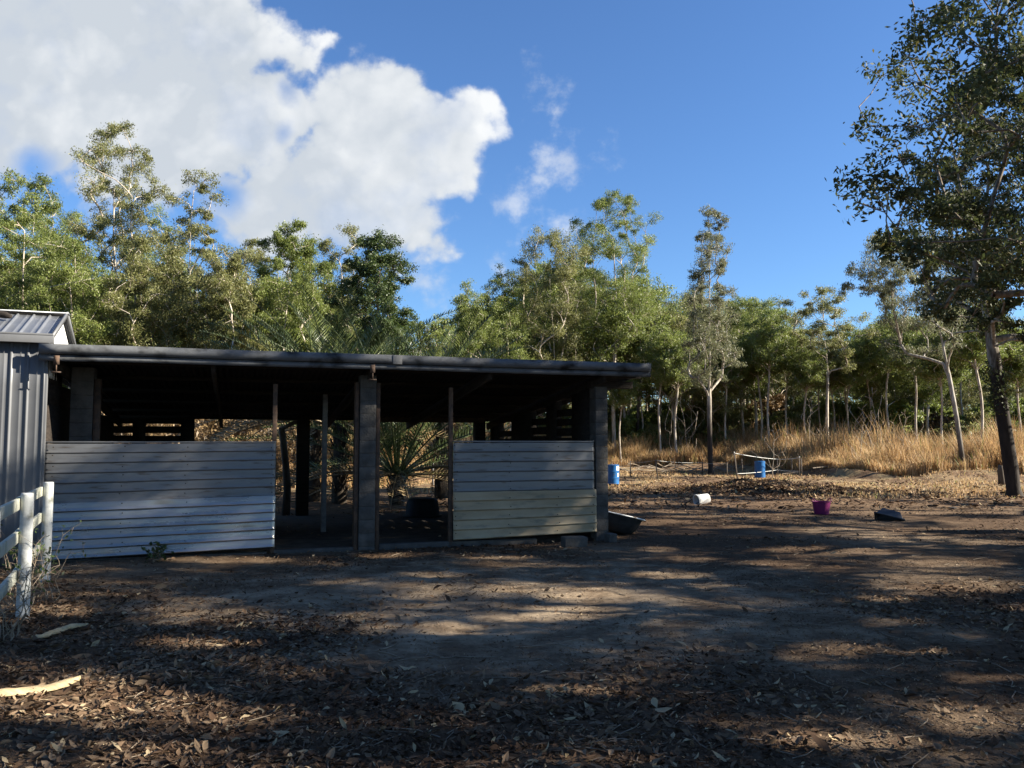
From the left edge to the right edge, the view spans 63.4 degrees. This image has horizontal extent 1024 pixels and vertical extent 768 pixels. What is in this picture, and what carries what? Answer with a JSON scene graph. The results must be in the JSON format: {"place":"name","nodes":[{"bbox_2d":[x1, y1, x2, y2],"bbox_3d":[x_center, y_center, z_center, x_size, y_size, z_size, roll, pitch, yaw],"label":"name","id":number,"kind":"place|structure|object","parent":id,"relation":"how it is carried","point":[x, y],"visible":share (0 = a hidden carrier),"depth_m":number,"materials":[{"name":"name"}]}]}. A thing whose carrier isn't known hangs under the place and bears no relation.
{"place":"outdoors","nodes":[
{"label":"outdoors","id":0,"kind":"place"},
{"bbox_2d":[0,462,1023,767],"bbox_3d":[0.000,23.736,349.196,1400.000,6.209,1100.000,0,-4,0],"label":"ground","id":1,"kind":"structure","parent":0,"point":[870,536],"depth_m":7.67,"materials":[{"name":"soil"}]},
{"bbox_2d":[0,482,53,619],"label":"rail fence","id":2,"kind":"object","parent":1,"relation":"on","point":[23,503],"visible":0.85,"depth_m":7.82,"materials":[{"name":"wood"}]},
{"bbox_2d":[0,564,54,641],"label":"weed","id":3,"kind":"object","parent":1,"relation":"on","point":[19,613],"visible":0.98,"depth_m":7.04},
{"bbox_2d":[0,524,64,610],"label":"weed","id":4,"kind":"object","parent":1,"relation":"on","point":[17,566],"visible":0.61,"depth_m":7.96,"materials":[{"name":"green plant"}]},
{"bbox_2d":[0,309,75,566],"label":"shed","id":5,"kind":"structure","parent":1,"relation":"on","point":[25,373],"depth_m":11.26,"materials":[{"name":"grey metal"}]},
{"bbox_2d":[0,168,82,340],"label":"gum tree","id":6,"kind":"object","parent":1,"relation":"on","point":[8,225],"visible":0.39,"depth_m":41.83,"materials":[{"name":"green plant"}]},
{"bbox_2d":[12,519,85,601],"bbox_3d":[-4.917,1.880,8.828,0.711,0.862,0.786,2,-5,-28],"label":"weed","id":7,"kind":"object","parent":1,"relation":"on","point":[49,551],"visible":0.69,"depth_m":8.76,"materials":[{"name":"green plant"}]},
{"bbox_2d":[0,193,109,342],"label":"gum tree","id":8,"kind":"object","parent":1,"relation":"on","point":[76,216],"visible":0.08,"depth_m":52.07,"materials":[{"name":"green plant"}]},
{"bbox_2d":[31,623,87,639],"bbox_3d":[-3.916,2.138,7.196,0.089,0.079,0.495,-3,-5,35],"label":"palm sheath","id":9,"kind":"object","parent":1,"relation":"on","point":[59,629],"visible":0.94,"depth_m":7.17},
{"bbox_2d":[22,230,127,388],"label":"gum tree","id":10,"kind":"object","parent":1,"relation":"on","point":[48,268],"visible":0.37,"depth_m":39.83,"materials":[{"name":"green plant"}]},
{"bbox_2d":[69,270,148,345],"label":"tree","id":11,"kind":"object","parent":1,"relation":"on","point":[88,309],"visible":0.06,"depth_m":49.81,"materials":[{"name":"green plant"}]},
{"bbox_2d":[64,119,171,345],"bbox_3d":[-22.283,-4.699,46.309,5.662,20.172,7.326,3,-5,-32],"label":"gum tree","id":12,"kind":"object","parent":1,"relation":"on","point":[101,151],"visible":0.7,"depth_m":45.91,"materials":[{"name":"green plant"}]},
{"bbox_2d":[100,226,207,348],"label":"gum tree","id":13,"kind":"object","parent":1,"relation":"on","point":[134,323],"visible":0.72,"depth_m":41.28,"materials":[{"name":"green plant"}]},
{"bbox_2d":[109,202,201,347],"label":"gum tree","id":14,"kind":"object","parent":1,"relation":"on","point":[156,256],"visible":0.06,"depth_m":53.56,"materials":[{"name":"green plant"}]},
{"bbox_2d":[141,541,175,562],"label":"weed","id":15,"kind":"object","parent":1,"relation":"on","point":[158,551],"visible":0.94,"depth_m":11.54,"materials":[{"name":"green plant"}]},
{"bbox_2d":[114,419,244,443],"bbox_3d":[-12.120,2.071,28.526,5.134,4.313,5.064,-2,-5,30],"label":"dry bush","id":16,"kind":"object","parent":1,"relation":"on","point":[204,432],"visible":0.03,"depth_m":27.68,"materials":[{"name":"brown plant"}]},
{"bbox_2d":[132,168,237,348],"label":"gum tree","id":17,"kind":"object","parent":1,"relation":"on","point":[193,230],"visible":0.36,"depth_m":44.47,"materials":[{"name":"green plant"}]},
{"bbox_2d":[164,419,267,440],"bbox_3d":[-10.876,2.225,29.273,4.889,4.107,4.823,4,-6,-44],"label":"dry bush","id":18,"kind":"object","parent":1,"relation":"on","point":[249,433],"visible":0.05,"depth_m":28.92,"materials":[{"name":"brown plant"}]},
{"bbox_2d":[176,240,276,419],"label":"gum tree","id":19,"kind":"object","parent":1,"relation":"on","point":[224,295],"visible":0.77,"depth_m":40.53,"materials":[{"name":"green plant"}]},
{"bbox_2d":[214,238,299,335],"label":"gum tree","id":20,"kind":"object","parent":1,"relation":"on","point":[249,255],"visible":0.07,"depth_m":52.28,"materials":[{"name":"green plant"}]},
{"bbox_2d":[200,419,332,487],"bbox_3d":[-9.381,2.165,30.734,5.306,4.518,5.378,2,-5,-28],"label":"dry bush","id":21,"kind":"object","parent":1,"relation":"on","point":[291,445],"visible":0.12,"depth_m":29.95,"materials":[{"name":"brown plant"}]},
{"bbox_2d":[279,420,296,515],"bbox_3d":[-5.049,1.959,18.861,0.575,2.316,0.252,-2,-4,24],"label":"timber prop","id":22,"kind":"object","parent":1,"relation":"on","point":[286,503],"visible":0.89,"depth_m":18.87,"materials":[{"name":"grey wood"}]},
{"bbox_2d":[232,218,351,423],"bbox_3d":[-11.739,-1.835,42.856,6.865,13.951,6.919,0,-4,0],"label":"gum tree","id":23,"kind":"object","parent":1,"relation":"on","point":[286,250],"visible":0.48,"depth_m":42.86,"materials":[{"name":"green plant"}]},
{"bbox_2d":[198,270,426,501],"bbox_3d":[-6.059,0.263,24.542,8.120,6.592,7.773,0,-4,0],"label":"date palm","id":24,"kind":"object","parent":1,"relation":"on","point":[315,452],"visible":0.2,"depth_m":24.00,"materials":[{"name":"green plant"}]},
{"bbox_2d":[272,238,358,352],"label":"gum tree","id":25,"kind":"object","parent":1,"relation":"on","point":[329,290],"visible":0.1,"depth_m":48.83,"materials":[{"name":"green plant"}]},
{"bbox_2d":[178,281,472,503],"bbox_3d":[-4.816,0.345,24.061,9.612,6.717,9.213,0,-4,0],"label":"date palm","id":26,"kind":"object","parent":1,"relation":"on","point":[340,487],"visible":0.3,"depth_m":23.26,"materials":[{"name":"green plant"}]},
{"bbox_2d":[310,222,368,349],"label":"gum tree","id":27,"kind":"object","parent":1,"relation":"on","point":[324,247],"visible":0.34,"depth_m":50.09,"materials":[{"name":"green plant"}]},
{"bbox_2d":[38,343,650,562],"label":"open stable","id":28,"kind":"structure","parent":1,"relation":"on","point":[184,493],"depth_m":13.38,"materials":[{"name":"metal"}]},
{"bbox_2d":[403,497,441,517],"bbox_3d":[-1.986,2.723,18.397,0.870,0.420,0.870,2,-4,-23],"label":"stable tub","id":29,"kind":"object","parent":28,"relation":"on","point":[422,507],"visible":1,"depth_m":18.10,"materials":[{"name":"plastic"}]},
{"bbox_2d":[321,224,423,446],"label":"dense tree","id":30,"kind":"object","parent":1,"relation":"on","point":[383,288],"visible":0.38,"depth_m":37.88,"materials":[{"name":"green plant"}]},
{"bbox_2d":[223,286,545,513],"bbox_3d":[-3.394,1.256,23.235,10.459,7.514,8.943,2,-5,-28],"label":"date palm","id":31,"kind":"object","parent":1,"relation":"on","point":[397,472],"visible":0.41,"depth_m":22.27,"materials":[{"name":"green plant"}]},
{"bbox_2d":[407,321,453,356],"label":"tree","id":32,"kind":"object","parent":1,"relation":"on","point":[433,338],"visible":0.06,"depth_m":51.16,"materials":[{"name":"green plant"}]},
{"bbox_2d":[409,313,468,437],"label":"gum tree","id":33,"kind":"object","parent":1,"relation":"on","point":[443,330],"visible":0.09,"depth_m":52.03,"materials":[{"name":"green plant"}]},
{"bbox_2d":[385,297,545,498],"bbox_3d":[-2.342,0.611,26.434,7.350,6.257,7.118,0,-4,0],"label":"date palm","id":34,"kind":"object","parent":1,"relation":"on","point":[440,490],"visible":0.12,"depth_m":26.20,"materials":[{"name":"green plant"}]},
{"bbox_2d":[449,278,495,437],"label":"gum tree","id":35,"kind":"object","parent":1,"relation":"on","point":[480,334],"visible":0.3,"depth_m":55.99,"materials":[{"name":"green plant"}]},
{"bbox_2d":[475,263,542,430],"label":"gum tree","id":36,"kind":"object","parent":1,"relation":"on","point":[495,304],"visible":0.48,"depth_m":58.07,"materials":[{"name":"green plant"}]},
{"bbox_2d":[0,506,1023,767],"bbox_3d":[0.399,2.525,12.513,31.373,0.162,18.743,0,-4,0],"label":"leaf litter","id":37,"kind":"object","parent":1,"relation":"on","point":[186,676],"visible":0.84,"depth_m":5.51,"materials":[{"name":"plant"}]},
{"bbox_2d":[0,676,80,696],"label":"palm sheath","id":38,"kind":"object","parent":37,"relation":"on","point":[7,692],"visible":0.95,"depth_m":5.49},
{"bbox_2d":[0,544,1023,767],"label":"fallen twigs","id":39,"kind":"object","parent":1,"relation":"on","point":[635,740],"visible":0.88,"depth_m":6.42,"materials":[{"name":"wood"}]},
{"bbox_2d":[495,224,594,360],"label":"gum tree","id":40,"kind":"object","parent":1,"relation":"on","point":[558,274],"visible":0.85,"depth_m":59.88,"materials":[{"name":"green plant"}]},
{"bbox_2d":[487,268,604,426],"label":"tree","id":41,"kind":"object","parent":1,"relation":"on","point":[536,342],"visible":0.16,"depth_m":65.25,"materials":[{"name":"green plant"}]},
{"bbox_2d":[508,268,585,348],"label":"tree","id":42,"kind":"object","parent":1,"relation":"on","point":[549,293],"visible":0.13,"depth_m":68.83,"materials":[{"name":"green plant"}]},
{"bbox_2d":[119,409,1023,488],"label":"dry grass","id":43,"kind":"structure","parent":1,"relation":"on","point":[925,454],"depth_m":50.56,"materials":[{"name":"plant"}]},
{"bbox_2d":[561,536,587,547],"bbox_3d":[0.991,2.538,13.224,0.400,0.210,0.190,3,-3,-19],"label":"concrete block","id":44,"kind":"object","parent":1,"relation":"on","point":[573,541],"depth_m":13.14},
{"bbox_2d":[543,257,612,390],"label":"gum tree","id":45,"kind":"object","parent":1,"relation":"on","point":[575,277],"visible":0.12,"depth_m":67.43,"materials":[{"name":"green plant"}]},
{"bbox_2d":[606,464,618,483],"bbox_3d":[4.470,4.016,36.784,0.586,0.910,0.586,1,-4,-11],"label":"blue drum","id":46,"kind":"object","parent":1,"relation":"on","point":[613,474],"visible":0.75,"depth_m":36.54,"materials":[{"name":"paint"}]},
{"bbox_2d":[563,189,663,447],"bbox_3d":[7.917,-4.221,62.647,7.492,21.245,7.556,-1,-4,19],"label":"gum tree","id":47,"kind":"object","parent":1,"relation":"on","point":[611,252],"visible":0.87,"depth_m":62.30,"materials":[{"name":"green plant"}]},
{"bbox_2d":[607,379,642,465],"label":"tree","id":48,"kind":"object","parent":1,"relation":"on","point":[617,395],"visible":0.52,"depth_m":58.02,"materials":[{"name":"green plant"}]},
{"bbox_2d":[608,511,645,534],"bbox_3d":[1.830,2.469,15.002,1.158,0.537,0.667,1,-4,-8],"label":"bathtub","id":49,"kind":"object","parent":1,"relation":"on","point":[618,523],"visible":0.48,"depth_m":14.75,"materials":[{"name":"black metal"}]},
{"bbox_2d":[596,277,667,417],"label":"tree","id":50,"kind":"object","parent":1,"relation":"on","point":[624,408],"visible":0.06,"depth_m":66.94,"materials":[{"name":"green plant"}]},
{"bbox_2d":[561,276,703,440],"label":"tree","id":51,"kind":"object","parent":1,"relation":"on","point":[621,316],"visible":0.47,"depth_m":62.01,"materials":[{"name":"green plant"}]},
{"bbox_2d":[609,413,658,447],"bbox_3d":[9.397,4.366,64.636,4.296,4.145,5.022,0,-4,-2],"label":"shrub","id":52,"kind":"object","parent":1,"relation":"on","point":[628,422],"visible":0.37,"depth_m":63.48,"materials":[{"name":"green plant"}]},
{"bbox_2d":[627,358,656,435],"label":"tree","id":53,"kind":"object","parent":1,"relation":"on","point":[649,389],"visible":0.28,"depth_m":63.81,"materials":[{"name":"green plant"}]},
{"bbox_2d":[635,322,686,455],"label":"tree","id":54,"kind":"object","parent":1,"relation":"on","point":[655,338],"visible":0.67,"depth_m":58.22,"materials":[{"name":"green plant"}]},
{"bbox_2d":[625,415,697,450],"bbox_3d":[11.856,4.379,64.080,4.547,4.075,5.954,2,-5,-26],"label":"shrub","id":55,"kind":"object","parent":1,"relation":"on","point":[679,424],"visible":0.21,"depth_m":63.53,"materials":[{"name":"green plant"}]},
{"bbox_2d":[621,306,704,427],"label":"gum tree","id":56,"kind":"object","parent":1,"relation":"on","point":[653,401],"visible":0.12,"depth_m":65.86,"materials":[{"name":"green plant"}]},
{"bbox_2d":[629,291,720,431],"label":"tree","id":57,"kind":"object","parent":1,"relation":"on","point":[682,318],"visible":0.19,"depth_m":63.17,"materials":[{"name":"green plant"}]},
{"bbox_2d":[611,463,749,471],"bbox_3d":[9.871,5.469,54.111,17.521,0.801,4.016,0,-4,0],"label":"brush pile","id":58,"kind":"object","parent":1,"relation":"on","point":[663,470],"visible":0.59,"depth_m":53.56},
{"bbox_2d":[651,331,716,453],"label":"tree","id":59,"kind":"object","parent":1,"relation":"on","point":[675,376],"visible":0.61,"depth_m":57.45,"materials":[{"name":"green plant"}]},
{"bbox_2d":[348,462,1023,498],"bbox_3d":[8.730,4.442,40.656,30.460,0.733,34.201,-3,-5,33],"label":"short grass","id":60,"kind":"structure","parent":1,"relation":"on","point":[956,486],"depth_m":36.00,"materials":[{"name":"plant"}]},
{"bbox_2d":[409,341,979,428],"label":"wood","id":61,"kind":"object","parent":1,"relation":"on","point":[814,399],"depth_m":108.22,"materials":[{"name":"green plant"}]},
{"bbox_2d":[662,285,740,321],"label":"tree","id":62,"kind":"object","parent":1,"relation":"on","point":[679,303],"visible":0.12,"depth_m":75.71,"materials":[{"name":"green plant"}]},
{"bbox_2d":[672,205,745,473],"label":"gum tree","id":63,"kind":"object","parent":1,"relation":"on","point":[715,339],"visible":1,"depth_m":49.99,"materials":[{"name":"green plant"}]},
{"bbox_2d":[671,341,754,415],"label":"tree","id":64,"kind":"object","parent":1,"relation":"on","point":[719,403],"visible":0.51,"depth_m":63.51,"materials":[{"name":"green plant"}]},
{"bbox_2d":[682,401,744,445],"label":"shrub","id":65,"kind":"object","parent":1,"relation":"on","point":[729,421],"visible":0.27,"depth_m":66.56,"materials":[{"name":"green plant"}]},
{"bbox_2d":[427,466,1023,509],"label":"leaf litter","id":66,"kind":"object","parent":1,"relation":"on","point":[762,483],"visible":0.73,"depth_m":28.95,"materials":[{"name":"plant"}]},
{"bbox_2d":[705,333,752,437],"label":"tree","id":67,"kind":"object","parent":1,"relation":"on","point":[728,371],"visible":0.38,"depth_m":61.60,"materials":[{"name":"green plant"}]},
{"bbox_2d":[712,394,760,431],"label":"shrub","id":68,"kind":"object","parent":1,"relation":"on","point":[750,416],"visible":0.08,"depth_m":71.15,"materials":[{"name":"green plant"}]},
{"bbox_2d":[720,296,789,433],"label":"gum tree","id":69,"kind":"object","parent":1,"relation":"on","point":[747,317],"visible":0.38,"depth_m":65.88,"materials":[{"name":"green plant"}]},
{"bbox_2d":[736,328,780,440],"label":"tree","id":70,"kind":"object","parent":1,"relation":"on","point":[763,372],"visible":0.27,"depth_m":63.26,"materials":[{"name":"green plant"}]},
{"bbox_2d":[745,392,788,433],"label":"shrub","id":71,"kind":"object","parent":1,"relation":"on","point":[778,404],"visible":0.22,"depth_m":71.92,"materials":[{"name":"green plant"}]},
{"bbox_2d":[742,307,805,438],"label":"tree","id":72,"kind":"object","parent":1,"relation":"on","point":[770,335],"visible":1,"depth_m":60.98,"materials":[{"name":"green plant"}]},
{"bbox_2d":[739,320,812,424],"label":"tree","id":73,"kind":"object","parent":1,"relation":"on","point":[782,381],"visible":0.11,"depth_m":73.05,"materials":[{"name":"green plant"}]},
{"bbox_2d":[764,411,808,438],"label":"shrub","id":74,"kind":"object","parent":1,"relation":"on","point":[775,418],"visible":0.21,"depth_m":66.49,"materials":[{"name":"green plant"}]},
{"bbox_2d":[772,325,814,430],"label":"tree","id":75,"kind":"object","parent":1,"relation":"on","point":[782,370],"visible":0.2,"depth_m":63.90,"materials":[{"name":"green plant"}]},
{"bbox_2d":[769,403,838,434],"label":"shrub","id":76,"kind":"object","parent":1,"relation":"on","point":[797,409],"visible":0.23,"depth_m":66.61,"materials":[{"name":"green plant"}]},
{"bbox_2d":[783,344,835,437],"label":"tree","id":77,"kind":"object","parent":1,"relation":"on","point":[801,369],"visible":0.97,"depth_m":60.52,"materials":[{"name":"green plant"}]},
{"bbox_2d":[799,334,841,437],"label":"tree","id":78,"kind":"object","parent":1,"relation":"on","point":[821,336],"visible":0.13,"depth_m":63.33,"materials":[{"name":"green plant"}]},
{"bbox_2d":[811,498,831,514],"bbox_3d":[7.262,2.869,19.453,0.433,0.381,0.430,-2,-5,30],"label":"feed tub","id":79,"kind":"object","parent":1,"relation":"on","point":[821,507],"visible":1,"depth_m":19.30,"materials":[{"name":"plastic"}]},
{"bbox_2d":[811,351,846,435],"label":"tree","id":80,"kind":"object","parent":1,"relation":"on","point":[837,386],"visible":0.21,"depth_m":65.12,"materials":[{"name":"green plant"}]},
{"bbox_2d":[776,284,883,434],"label":"gum tree","id":81,"kind":"object","parent":1,"relation":"on","point":[819,328],"visible":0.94,"depth_m":59.98,"materials":[{"name":"green plant"}]},
{"bbox_2d":[811,399,861,442],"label":"shrub","id":82,"kind":"object","parent":1,"relation":"on","point":[839,406],"visible":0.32,"depth_m":67.53,"materials":[{"name":"green plant"}]},
{"bbox_2d":[819,322,863,429],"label":"tree","id":83,"kind":"object","parent":1,"relation":"on","point":[848,334],"visible":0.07,"depth_m":67.25,"materials":[{"name":"green plant"}]},
{"bbox_2d":[829,341,875,433],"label":"tree","id":84,"kind":"object","parent":1,"relation":"on","point":[852,378],"visible":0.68,"depth_m":62.75,"materials":[{"name":"green plant"}]},
{"bbox_2d":[840,329,885,435],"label":"tree","id":85,"kind":"object","parent":1,"relation":"on","point":[875,371],"visible":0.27,"depth_m":63.44,"materials":[{"name":"green plant"}]},
{"bbox_2d":[858,372,897,410],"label":"tree","id":86,"kind":"object","parent":1,"relation":"on","point":[862,391],"visible":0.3,"depth_m":65.08,"materials":[{"name":"green plant"}]},
{"bbox_2d":[859,311,910,432],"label":"tree","id":87,"kind":"object","parent":1,"relation":"on","point":[874,355],"visible":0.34,"depth_m":61.58,"materials":[{"name":"green plant"}]},
{"bbox_2d":[874,508,904,520],"bbox_3d":[8.132,2.873,17.854,0.603,0.402,0.498,-2,-5,25],"label":"feed tray","id":88,"kind":"object","parent":1,"relation":"on","point":[884,514],"visible":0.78,"depth_m":17.82,"materials":[{"name":"grey rubber"}]},
{"bbox_2d":[855,318,924,432],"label":"gum tree","id":89,"kind":"object","parent":1,"relation":"on","point":[907,396],"visible":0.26,"depth_m":64.38,"materials":[{"name":"green plant"}]},
{"bbox_2d":[866,398,930,439],"bbox_3d":[29.631,3.230,63.192,5.393,4.451,4.614,3,-5,-36],"label":"shrub","id":90,"kind":"object","parent":1,"relation":"on","point":[894,408],"visible":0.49,"depth_m":62.41,"materials":[{"name":"green plant"}]},
{"bbox_2d":[837,228,979,462],"bbox_3d":[21.161,-1.773,42.812,7.927,13.466,7.367,4,-5,-41],"label":"gum tree","id":91,"kind":"object","parent":1,"relation":"on","point":[887,290],"visible":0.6,"depth_m":43.36,"materials":[{"name":"green plant"}]},
{"bbox_2d":[877,311,942,436],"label":"tree","id":92,"kind":"object","parent":1,"relation":"on","point":[906,340],"visible":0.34,"depth_m":57.16,"materials":[{"name":"green plant"}]},
{"bbox_2d":[824,0,1023,342],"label":"gum tree","id":93,"kind":"object","parent":1,"relation":"on","point":[982,244],"visible":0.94,"depth_m":21.41,"materials":[{"name":"green plant"}]},
{"bbox_2d":[889,332,972,436],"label":"gum tree","id":94,"kind":"object","parent":1,"relation":"on","point":[927,394],"visible":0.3,"depth_m":61.74,"materials":[{"name":"green plant"}]},
{"bbox_2d":[902,328,968,443],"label":"tree","id":95,"kind":"object","parent":1,"relation":"on","point":[934,370],"visible":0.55,"depth_m":51.94,"materials":[{"name":"green plant"}]},
{"bbox_2d":[920,411,953,437],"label":"shrub","id":96,"kind":"object","parent":1,"relation":"on","point":[935,421],"visible":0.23,"depth_m":64.48,"materials":[{"name":"green plant"}]},
{"bbox_2d":[888,26,1023,496],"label":"gum tree","id":97,"kind":"object","parent":1,"relation":"on","point":[990,321],"visible":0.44,"depth_m":28.13,"materials":[{"name":"green plant"}]},
{"bbox_2d":[972,360,1023,416],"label":"climbing vine","id":98,"kind":"object","parent":97,"relation":"attached to","point":[1008,391],"visible":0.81,"depth_m":28.07,"materials":[{"name":"green plant"}]},
{"bbox_2d":[940,374,989,413],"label":"tree","id":99,"kind":"object","parent":1,"relation":"on","point":[946,403],"visible":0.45,"depth_m":70.55,"materials":[{"name":"green plant"}]},
{"bbox_2d":[938,301,1009,442],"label":"tree","id":100,"kind":"object","parent":1,"relation":"on","point":[972,348],"visible":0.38,"depth_m":48.62,"materials":[{"name":"green plant"}]},
{"bbox_2d":[938,411,1013,445],"bbox_3d":[29.995,3.535,53.353,5.358,3.667,4.093,3,-5,-39],"label":"shrub","id":101,"kind":"object","parent":1,"relation":"on","point":[974,419],"visible":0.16,"depth_m":53.26,"materials":[{"name":"green plant"}]},
{"bbox_2d":[954,0,1023,117],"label":"gum tree","id":102,"kind":"object","parent":1,"relation":"on","point":[1002,62],"visible":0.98,"depth_m":17.65,"materials":[{"name":"green plant"}]},
{"bbox_2d":[962,315,1023,436],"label":"tree","id":103,"kind":"object","parent":1,"relation":"on","point":[1009,348],"visible":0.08,"depth_m":50.97,"materials":[{"name":"green plant"}]},
{"bbox_2d":[984,403,1023,433],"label":"shrub","id":104,"kind":"object","parent":1,"relation":"on","point":[1015,412],"visible":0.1,"depth_m":56.21,"materials":[{"name":"green plant"}]},
{"bbox_2d":[1000,328,1023,430],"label":"tree","id":105,"kind":"object","parent":1,"relation":"on","point":[1017,372],"visible":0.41,"depth_m":51.83,"materials":[{"name":"green plant"}]},
{"bbox_2d":[0,0,1023,424],"label":"sky","id":106,"kind":"structure","parent":0,"point":[457,128],"materials":[{"name":"blue"}]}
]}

